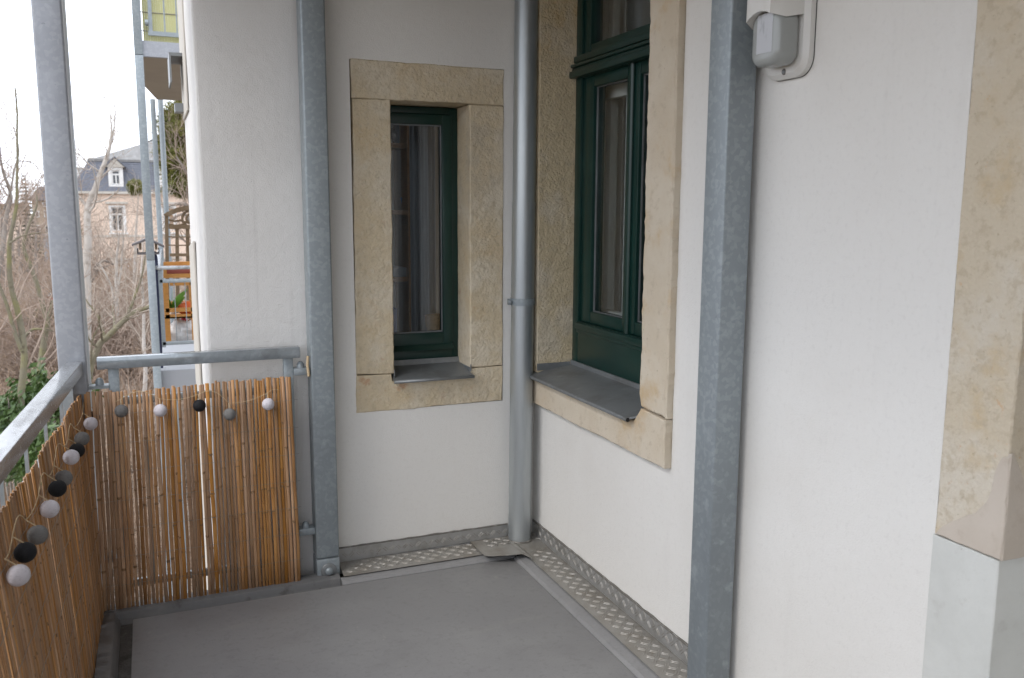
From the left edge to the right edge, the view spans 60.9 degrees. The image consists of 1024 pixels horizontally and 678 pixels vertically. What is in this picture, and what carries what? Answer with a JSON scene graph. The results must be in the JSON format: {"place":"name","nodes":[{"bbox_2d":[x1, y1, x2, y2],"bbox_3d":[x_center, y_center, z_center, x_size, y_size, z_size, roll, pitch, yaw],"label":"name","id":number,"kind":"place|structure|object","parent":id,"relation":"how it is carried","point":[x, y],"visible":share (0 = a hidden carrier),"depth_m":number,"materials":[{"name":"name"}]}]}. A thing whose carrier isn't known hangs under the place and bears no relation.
{"place":"outdoors","nodes":[
{"label":"outdoors","id":0,"kind":"place"},
{"bbox_2d":[0,0,172,212],"label":"sky","id":1,"kind":"structure","parent":0,"point":[99,32],"materials":[{"name":"white"}]},
{"bbox_2d":[16,213,203,603],"bbox_3d":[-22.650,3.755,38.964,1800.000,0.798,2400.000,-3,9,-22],"label":"ground","id":2,"kind":"structure","parent":0,"point":[156,540],"depth_m":22.15,"materials":[{"name":"plant"}]},
{"bbox_2d":[0,204,33,265],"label":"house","id":3,"kind":"structure","parent":2,"relation":"on","point":[16,228],"depth_m":133.89,"materials":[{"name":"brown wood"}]},
{"bbox_2d":[0,169,45,275],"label":"tree","id":4,"kind":"object","parent":2,"relation":"on","point":[21,217],"visible":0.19,"depth_m":68.52,"materials":[{"name":"brown plant"}]},
{"bbox_2d":[0,148,48,300],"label":"tree","id":5,"kind":"object","parent":2,"relation":"on","point":[8,175],"visible":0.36,"depth_m":45.98,"materials":[{"name":"brown plant"}]},
{"bbox_2d":[0,157,49,284],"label":"tree","id":6,"kind":"object","parent":2,"relation":"on","point":[18,242],"visible":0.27,"depth_m":57.36,"materials":[{"name":"brown plant"}]},
{"bbox_2d":[0,239,49,290],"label":"bare shrub","id":7,"kind":"object","parent":2,"relation":"on","point":[22,263],"visible":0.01,"depth_m":64.23,"materials":[{"name":"brown plant"}]},
{"bbox_2d":[0,152,50,302],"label":"tree","id":8,"kind":"object","parent":2,"relation":"on","point":[1,224],"visible":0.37,"depth_m":50.98,"materials":[{"name":"brown plant"}]},
{"bbox_2d":[13,175,44,267],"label":"spruce tree","id":9,"kind":"object","parent":2,"relation":"on","point":[23,229],"visible":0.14,"depth_m":86.06,"materials":[{"name":"brown plant"}]},
{"bbox_2d":[0,380,59,500],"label":"evergreen bush","id":10,"kind":"object","parent":2,"relation":"on","point":[8,410],"visible":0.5,"depth_m":15.57,"materials":[{"name":"green plant"}]},
{"bbox_2d":[0,419,60,533],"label":"evergreen bush","id":11,"kind":"object","parent":2,"relation":"on","point":[17,473],"visible":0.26,"depth_m":13.90,"materials":[{"name":"green plant"}]},
{"bbox_2d":[28,187,47,273],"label":"townhouse","id":12,"kind":"structure","parent":2,"relation":"on","point":[42,195],"depth_m":106.70,"materials":[{"name":"stone"}]},
{"bbox_2d":[43,234,50,268],"bbox_3d":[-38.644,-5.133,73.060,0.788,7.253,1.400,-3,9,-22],"label":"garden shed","id":13,"kind":"structure","parent":2,"relation":"on","point":[47,248],"depth_m":72.19,"materials":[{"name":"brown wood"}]},
{"bbox_2d":[0,253,101,299],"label":"bare shrub","id":14,"kind":"object","parent":2,"relation":"on","point":[27,278],"visible":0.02,"depth_m":55.67,"materials":[{"name":"brown plant"}]},
{"bbox_2d":[0,270,103,318],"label":"bare shrub","id":15,"kind":"object","parent":2,"relation":"on","point":[28,298],"visible":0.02,"depth_m":44.86,"materials":[{"name":"brown plant"}]},
{"bbox_2d":[2,358,104,428],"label":"evergreen bush","id":16,"kind":"object","parent":2,"relation":"on","point":[40,377],"visible":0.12,"depth_m":16.66,"materials":[{"name":"green plant"}]},
{"bbox_2d":[4,164,108,300],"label":"tree","id":17,"kind":"object","parent":2,"relation":"on","point":[41,242],"visible":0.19,"depth_m":53.10,"materials":[{"name":"brown plant"}]},
{"bbox_2d":[0,354,121,403],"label":"bare shrub","id":18,"kind":"object","parent":2,"relation":"on","point":[50,376],"visible":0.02,"depth_m":29.08,"materials":[{"name":"brown plant"}]},
{"bbox_2d":[0,353,131,394],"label":"bare shrub","id":19,"kind":"object","parent":2,"relation":"on","point":[17,377],"visible":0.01,"depth_m":28.70,"materials":[{"name":"brown plant"}]},
{"bbox_2d":[0,138,133,382],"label":"bare tree","id":20,"kind":"object","parent":2,"relation":"on","point":[43,352],"visible":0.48,"depth_m":18.48,"materials":[{"name":"brown plant"}]},
{"bbox_2d":[0,71,133,330],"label":"bare tree","id":21,"kind":"object","parent":2,"relation":"on","point":[7,216],"visible":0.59,"depth_m":20.76,"materials":[{"name":"brown plant"}]},
{"bbox_2d":[0,37,138,483],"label":"bare tree","id":22,"kind":"object","parent":2,"relation":"on","point":[21,341],"visible":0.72,"depth_m":15.57,"materials":[{"name":"brown plant"}]},
{"bbox_2d":[26,187,113,276],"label":"tree","id":23,"kind":"object","parent":2,"relation":"on","point":[80,223],"visible":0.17,"depth_m":65.19,"materials":[{"name":"brown plant"}]},
{"bbox_2d":[0,267,140,374],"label":"bare shrub","id":24,"kind":"object","parent":2,"relation":"on","point":[51,320],"visible":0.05,"depth_m":35.03,"materials":[{"name":"brown plant"}]},
{"bbox_2d":[0,271,141,376],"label":"bare shrub","id":25,"kind":"object","parent":2,"relation":"on","point":[53,322],"visible":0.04,"depth_m":34.49,"materials":[{"name":"brown plant"}]},
{"bbox_2d":[0,256,146,334],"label":"bare shrub","id":26,"kind":"object","parent":2,"relation":"on","point":[50,295],"visible":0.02,"depth_m":40.01,"materials":[{"name":"brown plant"}]},
{"bbox_2d":[14,240,132,285],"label":"bare shrub","id":27,"kind":"object","parent":2,"relation":"on","point":[49,267],"visible":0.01,"depth_m":66.65,"materials":[{"name":"brown plant"}]},
{"bbox_2d":[1,268,148,387],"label":"bare shrub","id":28,"kind":"object","parent":2,"relation":"on","point":[52,328],"visible":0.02,"depth_m":32.94,"materials":[{"name":"brown plant"}]},
{"bbox_2d":[0,292,149,392],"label":"bare shrub","id":29,"kind":"object","parent":2,"relation":"on","point":[46,350],"visible":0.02,"depth_m":32.56,"materials":[{"name":"brown plant"}]},
{"bbox_2d":[3,271,147,316],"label":"bare shrub","id":30,"kind":"object","parent":2,"relation":"on","point":[47,294],"depth_m":47.00,"materials":[{"name":"brown plant"}]},
{"bbox_2d":[0,275,152,394],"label":"bare shrub","id":31,"kind":"object","parent":2,"relation":"on","point":[47,342],"visible":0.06,"depth_m":32.65,"materials":[{"name":"brown plant"}]},
{"bbox_2d":[1,255,151,382],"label":"bare shrub","id":32,"kind":"object","parent":2,"relation":"on","point":[111,320],"visible":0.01,"depth_m":35.14,"materials":[{"name":"brown plant"}]},
{"bbox_2d":[18,59,140,354],"bbox_3d":[-14.779,-2.498,30.705,4.128,14.887,4.545,3,9,18],"label":"bare tree","id":33,"kind":"object","parent":2,"relation":"on","point":[87,216],"visible":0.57,"depth_m":30.02,"materials":[{"name":"brown plant"}]},
{"bbox_2d":[0,207,163,322],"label":"bare tree","id":34,"kind":"object","parent":2,"relation":"on","point":[108,261],"visible":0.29,"depth_m":37.47,"materials":[{"name":"brown plant"}]},
{"bbox_2d":[27,227,146,285],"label":"bare shrub","id":35,"kind":"object","parent":2,"relation":"on","point":[103,254],"visible":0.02,"depth_m":69.03,"materials":[{"name":"brown plant"}]},
{"bbox_2d":[0,264,180,405],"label":"bare shrub","id":36,"kind":"object","parent":2,"relation":"on","point":[111,323],"visible":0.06,"depth_m":33.71,"materials":[{"name":"brown plant"}]},
{"bbox_2d":[0,349,184,589],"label":"bare shrub","id":37,"kind":"object","parent":2,"relation":"on","point":[125,433],"visible":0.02,"depth_m":23.54,"materials":[{"name":"brown plant"}]},
{"bbox_2d":[0,261,187,407],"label":"bare shrub","id":38,"kind":"object","parent":2,"relation":"on","point":[92,333],"visible":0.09,"depth_m":32.73,"materials":[{"name":"brown plant"}]},
{"bbox_2d":[0,263,187,404],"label":"bare shrub","id":39,"kind":"object","parent":2,"relation":"on","point":[34,346],"visible":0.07,"depth_m":32.23,"materials":[{"name":"brown plant"}]},
{"bbox_2d":[6,247,183,301],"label":"bare shrub","id":40,"kind":"object","parent":2,"relation":"on","point":[118,273],"depth_m":57.69,"materials":[{"name":"brown plant"}]},
{"bbox_2d":[0,246,190,337],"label":"bare shrub","id":41,"kind":"object","parent":2,"relation":"on","point":[93,290],"visible":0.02,"depth_m":42.27,"materials":[{"name":"brown plant"}]},
{"bbox_2d":[0,337,191,421],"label":"bare shrub","id":42,"kind":"object","parent":2,"relation":"on","point":[105,377],"visible":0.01,"depth_m":31.32,"materials":[{"name":"brown plant"}]},
{"bbox_2d":[29,169,164,339],"bbox_3d":[-15.778,-1.206,34.906,4.950,11.068,4.616,5,10,27],"label":"bare tree","id":43,"kind":"object","parent":2,"relation":"on","point":[116,257],"visible":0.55,"depth_m":34.22,"materials":[{"name":"brown plant"}]},
{"bbox_2d":[1,343,193,482],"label":"bare shrub","id":44,"kind":"object","parent":2,"relation":"on","point":[106,389],"visible":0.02,"depth_m":28.09,"materials":[{"name":"brown plant"}]},
{"bbox_2d":[0,345,194,441],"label":"bare shrub","id":45,"kind":"object","parent":2,"relation":"on","point":[130,383],"visible":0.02,"depth_m":30.90,"materials":[{"name":"brown plant"}]},
{"bbox_2d":[30,254,164,301],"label":"bare shrub","id":46,"kind":"object","parent":2,"relation":"on","point":[96,282],"visible":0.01,"depth_m":48.88,"materials":[{"name":"brown plant"}]},
{"bbox_2d":[0,368,195,594],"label":"bare shrub","id":47,"kind":"object","parent":2,"relation":"on","point":[131,458],"visible":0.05,"depth_m":20.66,"materials":[{"name":"brown plant"}]},
{"bbox_2d":[0,346,196,570],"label":"bare shrub","id":48,"kind":"object","parent":2,"relation":"on","point":[143,435],"depth_m":24.30,"materials":[{"name":"brown plant"}]},
{"bbox_2d":[11,283,185,380],"bbox_3d":[-15.016,1.181,38.180,15.684,8.910,14.065,0,9,-3],"label":"bare shrub","id":49,"kind":"object","parent":2,"relation":"on","point":[119,330],"visible":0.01,"depth_m":35.59,"materials":[{"name":"brown plant"}]},
{"bbox_2d":[5,435,192,542],"bbox_3d":[-11.671,4.229,23.780,7.560,4.452,8.101,0,9,-1],"label":"bare shrub","id":50,"kind":"object","parent":2,"relation":"on","point":[137,495],"depth_m":23.28,"materials":[{"name":"brown plant"}]},
{"bbox_2d":[4,368,196,500],"bbox_3d":[-12.795,3.992,25.058,11.083,6.296,9.939,-6,10,-34],"label":"bare shrub","id":51,"kind":"object","parent":2,"relation":"on","point":[143,434],"visible":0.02,"depth_m":25.69,"materials":[{"name":"brown plant"}]},
{"bbox_2d":[17,164,190,382],"bbox_3d":[-10.034,0.558,23.985,5.969,10.886,4.408,-3,9,-22],"label":"bare tree","id":52,"kind":"object","parent":2,"relation":"on","point":[113,330],"visible":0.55,"depth_m":23.50,"materials":[{"name":"brown plant"}]},
{"bbox_2d":[29,239,182,289],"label":"bare shrub","id":53,"kind":"object","parent":2,"relation":"on","point":[123,256],"visible":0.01,"depth_m":66.68,"materials":[{"name":"brown plant"}]},
{"bbox_2d":[32,267,184,309],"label":"bare shrub","id":54,"kind":"object","parent":2,"relation":"on","point":[133,286],"visible":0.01,"depth_m":42.35,"materials":[{"name":"brown plant"}]},
{"bbox_2d":[50,238,185,301],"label":"bare shrub","id":55,"kind":"object","parent":2,"relation":"on","point":[128,268],"depth_m":56.00,"materials":[{"name":"brown plant"}]},
{"bbox_2d":[47,437,201,599],"bbox_3d":[-9.521,4.590,22.684,7.324,4.025,6.836,0,9,0],"label":"bare shrub","id":56,"kind":"object","parent":2,"relation":"on","point":[148,530],"visible":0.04,"depth_m":21.88,"materials":[{"name":"brown plant"}]},
{"bbox_2d":[125,178,142,293],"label":"street lamp","id":57,"kind":"object","parent":2,"relation":"on","point":[132,188],"visible":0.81,"depth_m":44.15,"materials":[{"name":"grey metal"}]},
{"bbox_2d":[77,139,190,288],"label":"villa","id":58,"kind":"object","parent":2,"relation":"on","point":[131,161],"visible":0.2,"depth_m":80.43,"materials":[{"name":"slate"},{"name":"plaster"},{"name":"painted wood"}]},
{"bbox_2d":[106,202,127,233],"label":"window","id":59,"kind":"structure","parent":58,"relation":"in","point":[113,209],"depth_m":80.32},
{"bbox_2d":[161,202,176,233],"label":"window","id":60,"kind":"structure","parent":58,"relation":"in","point":[162,209],"depth_m":81.95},
{"bbox_2d":[91,212,182,480],"bbox_3d":[-11.562,0.597,27.911,2.889,9.615,3.390,2,9,10],"label":"birch tree","id":61,"kind":"object","parent":2,"relation":"on","point":[144,348],"visible":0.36,"depth_m":27.30,"materials":[{"name":"beige plant"}]},
{"bbox_2d":[92,255,183,295],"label":"bare shrub","id":62,"kind":"object","parent":2,"relation":"on","point":[127,281],"depth_m":55.68,"materials":[{"name":"brown plant"}]},
{"bbox_2d":[93,247,183,295],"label":"bare shrub","id":63,"kind":"object","parent":2,"relation":"on","point":[129,279],"visible":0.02,"depth_m":57.15,"materials":[{"name":"brown plant"}]},
{"bbox_2d":[94,351,191,416],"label":"bare shrub","id":64,"kind":"object","parent":2,"relation":"on","point":[142,384],"depth_m":32.73,"materials":[{"name":"brown plant"}]},
{"bbox_2d":[99,376,190,510],"bbox_3d":[-11.482,3.613,27.126,8.572,4.711,8.000,3,9,18],"label":"bare shrub","id":65,"kind":"object","parent":2,"relation":"on","point":[142,421],"visible":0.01,"depth_m":27.73,"materials":[{"name":"brown plant"}]},
{"bbox_2d":[103,399,193,500],"bbox_3d":[-12.538,3.885,27.406,9.714,5.518,8.712,-3,9,-22],"label":"bare shrub","id":66,"kind":"object","parent":2,"relation":"on","point":[168,434],"depth_m":27.40,"materials":[{"name":"brown plant"}]},
{"bbox_2d":[110,101,190,275],"bbox_3d":[-9.419,-0.628,26.353,4.645,12.530,3.480,-3,9,-22],"label":"bare tree","id":67,"kind":"object","parent":2,"relation":"on","point":[182,203],"visible":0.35,"depth_m":25.44,"materials":[{"name":"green plant"}]},
{"bbox_2d":[105,367,197,486],"bbox_3d":[-11.268,3.705,28.997,8.442,5.348,9.414,-1,9,-9],"label":"bare shrub","id":68,"kind":"object","parent":2,"relation":"on","point":[153,413],"visible":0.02,"depth_m":28.49,"materials":[{"name":"brown plant"}]},
{"bbox_2d":[103,477,203,604],"bbox_3d":[-8.392,4.985,21.036,8.101,5.132,9.033,-5,10,-32],"label":"bare shrub","id":69,"kind":"object","parent":2,"relation":"on","point":[135,537],"visible":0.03,"depth_m":19.85,"materials":[{"name":"brown plant"}]},
{"bbox_2d":[131,0,195,595],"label":"neighbour balcony","id":70,"kind":"structure","parent":2,"relation":"on","point":[151,59],"depth_m":8.56,"materials":[{"name":"metal"}]},
{"bbox_2d":[132,238,164,254],"bbox_3d":[-3.627,-0.930,8.690,0.297,0.163,0.280,-3,9,-22],"label":"bird feeder","id":71,"kind":"object","parent":70,"relation":"attached to","point":[139,242],"visible":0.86,"depth_m":8.59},
{"bbox_2d":[154,251,162,367],"bbox_3d":[-3.544,-0.290,8.735,0.067,1.180,0.067,-3,9,-22],"label":"steel post","id":72,"kind":"object","parent":70,"relation":"on","point":[158,302],"visible":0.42,"depth_m":8.70,"materials":[{"name":"grey metal"}]},
{"bbox_2d":[163,206,190,319],"bbox_3d":[-3.914,-0.769,10.434,0.499,1.646,0.050,-3,9,-22],"label":"trellis","id":73,"kind":"object","parent":70,"relation":"on","point":[177,227],"visible":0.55,"depth_m":10.33,"materials":[{"name":"brown wood"}]},
{"bbox_2d":[163,261,193,340],"bbox_3d":[-3.449,-0.365,9.068,0.336,0.860,0.335,-3,9,-22],"label":"plant rack","id":74,"kind":"object","parent":70,"relation":"on","point":[168,316],"visible":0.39,"depth_m":8.90,"materials":[{"name":"brown wood"}]},
{"bbox_2d":[169,289,186,313],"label":"pot plant","id":75,"kind":"object","parent":74,"relation":"on","point":[179,298],"visible":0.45,"depth_m":8.98,"materials":[{"name":"green plant"}]},
{"bbox_2d":[167,269,189,273],"bbox_3d":[-3.456,-0.692,9.012,0.242,0.074,0.230,-3,9,-22],"label":"window box","id":76,"kind":"object","parent":74,"relation":"on","point":[179,271],"visible":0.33,"depth_m":8.91,"materials":[{"name":"ceramic"}]},
{"bbox_2d":[177,301,190,313],"bbox_3d":[-3.380,-0.321,9.076,0.212,0.149,0.164,-3,9,-22],"label":"orange pot","id":77,"kind":"object","parent":74,"relation":"on","point":[183,304],"visible":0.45,"depth_m":9.01,"materials":[{"name":"ceramic"}]},
{"bbox_2d":[170,318,191,340],"bbox_3d":[-3.431,-0.087,9.114,0.420,0.260,0.289,-3,9,-22],"label":"rubbish bag","id":78,"kind":"object","parent":70,"relation":"on","point":[182,325],"visible":0.6,"depth_m":9.02,"materials":[{"name":"white plastic"}]},
{"bbox_2d":[149,100,187,201],"bbox_3d":[-12.696,-2.959,34.515,2.762,14.676,3.510,-3,9,-22],"label":"pine tree","id":79,"kind":"object","parent":2,"relation":"on","point":[171,177],"visible":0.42,"depth_m":33.03,"materials":[{"name":"green plant"}]},
{"bbox_2d":[167,0,1023,677],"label":"apartment building","id":80,"kind":"structure","parent":2,"relation":"on","point":[881,498],"depth_m":3.04,"materials":[{"name":"paint"}]},
{"bbox_2d":[94,554,659,677],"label":"balcony floor","id":81,"kind":"structure","parent":80,"relation":"attached to","point":[509,616],"depth_m":3.32,"materials":[{"name":"grey concrete"}]},
{"bbox_2d":[31,0,101,576],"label":"steel post","id":82,"kind":"object","parent":81,"relation":"on","point":[50,35],"visible":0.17,"depth_m":3.19,"materials":[{"name":"grey metal"}]},
{"bbox_2d":[0,362,82,506],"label":"railing","id":83,"kind":"object","parent":82,"relation":"attached to","point":[20,432],"visible":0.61,"depth_m":2.47,"materials":[{"name":"metal"}]},
{"bbox_2d":[0,394,104,677],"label":"reed screen","id":84,"kind":"object","parent":83,"relation":"attached to","point":[52,610],"visible":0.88,"depth_m":2.52,"materials":[{"name":"wicker"}]},
{"bbox_2d":[4,389,276,586],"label":"string lights","id":85,"kind":"object","parent":84,"relation":"hanging from","point":[17,575],"visible":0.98,"depth_m":2.51,"materials":[{"name":"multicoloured fabric"}]},
{"bbox_2d":[296,0,339,575],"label":"steel post","id":86,"kind":"object","parent":81,"relation":"on","point":[311,42],"visible":0.93,"depth_m":3.60,"materials":[{"name":"metal"}]},
{"bbox_2d":[89,345,314,592],"bbox_3d":[-1.239,0.532,3.561,0.838,0.976,0.064,-3,9,-22],"label":"railing","id":87,"kind":"object","parent":86,"relation":"attached to","point":[113,365],"visible":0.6,"depth_m":3.50,"materials":[{"name":"metal"}]},
{"bbox_2d":[84,376,302,610],"bbox_3d":[-1.263,0.621,3.512,0.804,0.909,0.017,-3,9,-22],"label":"reed screen","id":88,"kind":"object","parent":87,"relation":"attached to","point":[283,575],"visible":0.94,"depth_m":3.50,"materials":[{"name":"wicker"}]},
{"bbox_2d":[340,543,482,576],"bbox_3d":[-0.447,0.996,3.961,0.667,0.004,0.155,-3,9,-22],"label":"tread plate","id":89,"kind":"object","parent":81,"relation":"on","point":[372,564],"visible":1,"depth_m":3.94,"materials":[{"name":"silver metal"}]},
{"bbox_2d":[470,532,686,677],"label":"tread plate","id":90,"kind":"object","parent":81,"relation":"on","point":[652,653],"visible":0.97,"depth_m":3.51,"materials":[{"name":"silver metal"}]},
{"bbox_2d":[687,0,755,677],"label":"steel post","id":91,"kind":"object","parent":81,"relation":"on","point":[731,103],"visible":1,"depth_m":2.61,"materials":[{"name":"grey metal"}]},
{"bbox_2d":[391,125,410,331],"bbox_3d":[-0.826,-0.316,4.925,0.455,2.150,0.305,-3,9,-22],"label":"bookcase","id":92,"kind":"object","parent":80,"relation":"in","point":[400,189],"visible":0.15,"depth_m":4.92,"materials":[{"name":"brown wood"}]},
{"bbox_2d":[390,125,398,142],"bbox_3d":[-0.617,-1.164,4.889,0.150,0.150,0.016,-3,9,-22],"label":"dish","id":93,"kind":"object","parent":92,"relation":"on","point":[394,133],"visible":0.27,"depth_m":4.87,"materials":[{"name":"grey"}]},
{"bbox_2d":[393,307,396,332],"bbox_3d":[-0.756,-0.078,4.676,0.230,0.195,0.230,-3,9,-22],"label":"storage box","id":94,"kind":"object","parent":92,"relation":"on","point":[394,319],"visible":0.11,"depth_m":4.61,"materials":[{"name":"plastic"}]},
{"bbox_2d":[409,107,435,331],"bbox_3d":[-0.464,-0.763,4.545,0.141,1.850,0.059,-3,9,-22],"label":"curtain","id":95,"kind":"object","parent":80,"relation":"hanging from","point":[422,215],"visible":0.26,"depth_m":4.56,"materials":[{"name":"grey fabric"}]},
{"bbox_2d":[339,523,507,561],"bbox_3d":[-0.401,0.945,4.061,0.820,0.070,0.008,-3,9,-22],"label":"tread skirting","id":96,"kind":"object","parent":80,"relation":"attached to","point":[394,546],"visible":1,"depth_m":4.05,"materials":[{"name":"silver metal"}]},
{"bbox_2d":[390,105,457,359],"bbox_3d":[-0.452,-0.478,4.028,0.413,1.156,0.104,-3,9,-22],"label":"window","id":97,"kind":"structure","parent":80,"relation":"in","point":[443,342],"depth_m":4.06,"materials":[{"name":"green paint"}]},
{"bbox_2d":[424,313,439,330],"bbox_3d":[-0.366,-0.071,4.386,0.150,0.100,0.146,-3,9,-22],"label":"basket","id":98,"kind":"object","parent":80,"relation":"in","point":[432,322],"visible":0.4,"depth_m":4.33,"materials":[{"name":"brown wicker"}]},
{"bbox_2d":[507,0,537,543],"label":"downpipe","id":99,"kind":"object","parent":80,"relation":"attached to","point":[521,301],"visible":1,"depth_m":3.95,"materials":[{"name":"metal"}]},
{"bbox_2d":[569,0,649,383],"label":"window","id":100,"kind":"structure","parent":80,"relation":"in","point":[610,65],"depth_m":3.82,"materials":[{"name":"green paint"}]},
{"bbox_2d":[532,519,687,663],"bbox_3d":[0.393,1.019,3.563,0.008,0.074,1.523,-3,9,-22],"label":"tread skirting","id":101,"kind":"object","parent":80,"relation":"attached to","point":[663,634],"visible":0.9,"depth_m":3.49,"materials":[{"name":"silver metal"}]},
{"bbox_2d":[746,0,816,81],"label":"motion sensor","id":102,"kind":"object","parent":80,"relation":"attached to","point":[784,36],"visible":1,"depth_m":2.32,"materials":[{"name":"white plastic"}]},
{"bbox_2d":[392,266,405,276],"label":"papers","id":103,"kind":"object","parent":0,"point":[399,271],"visible":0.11,"depth_m":4.89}
]}

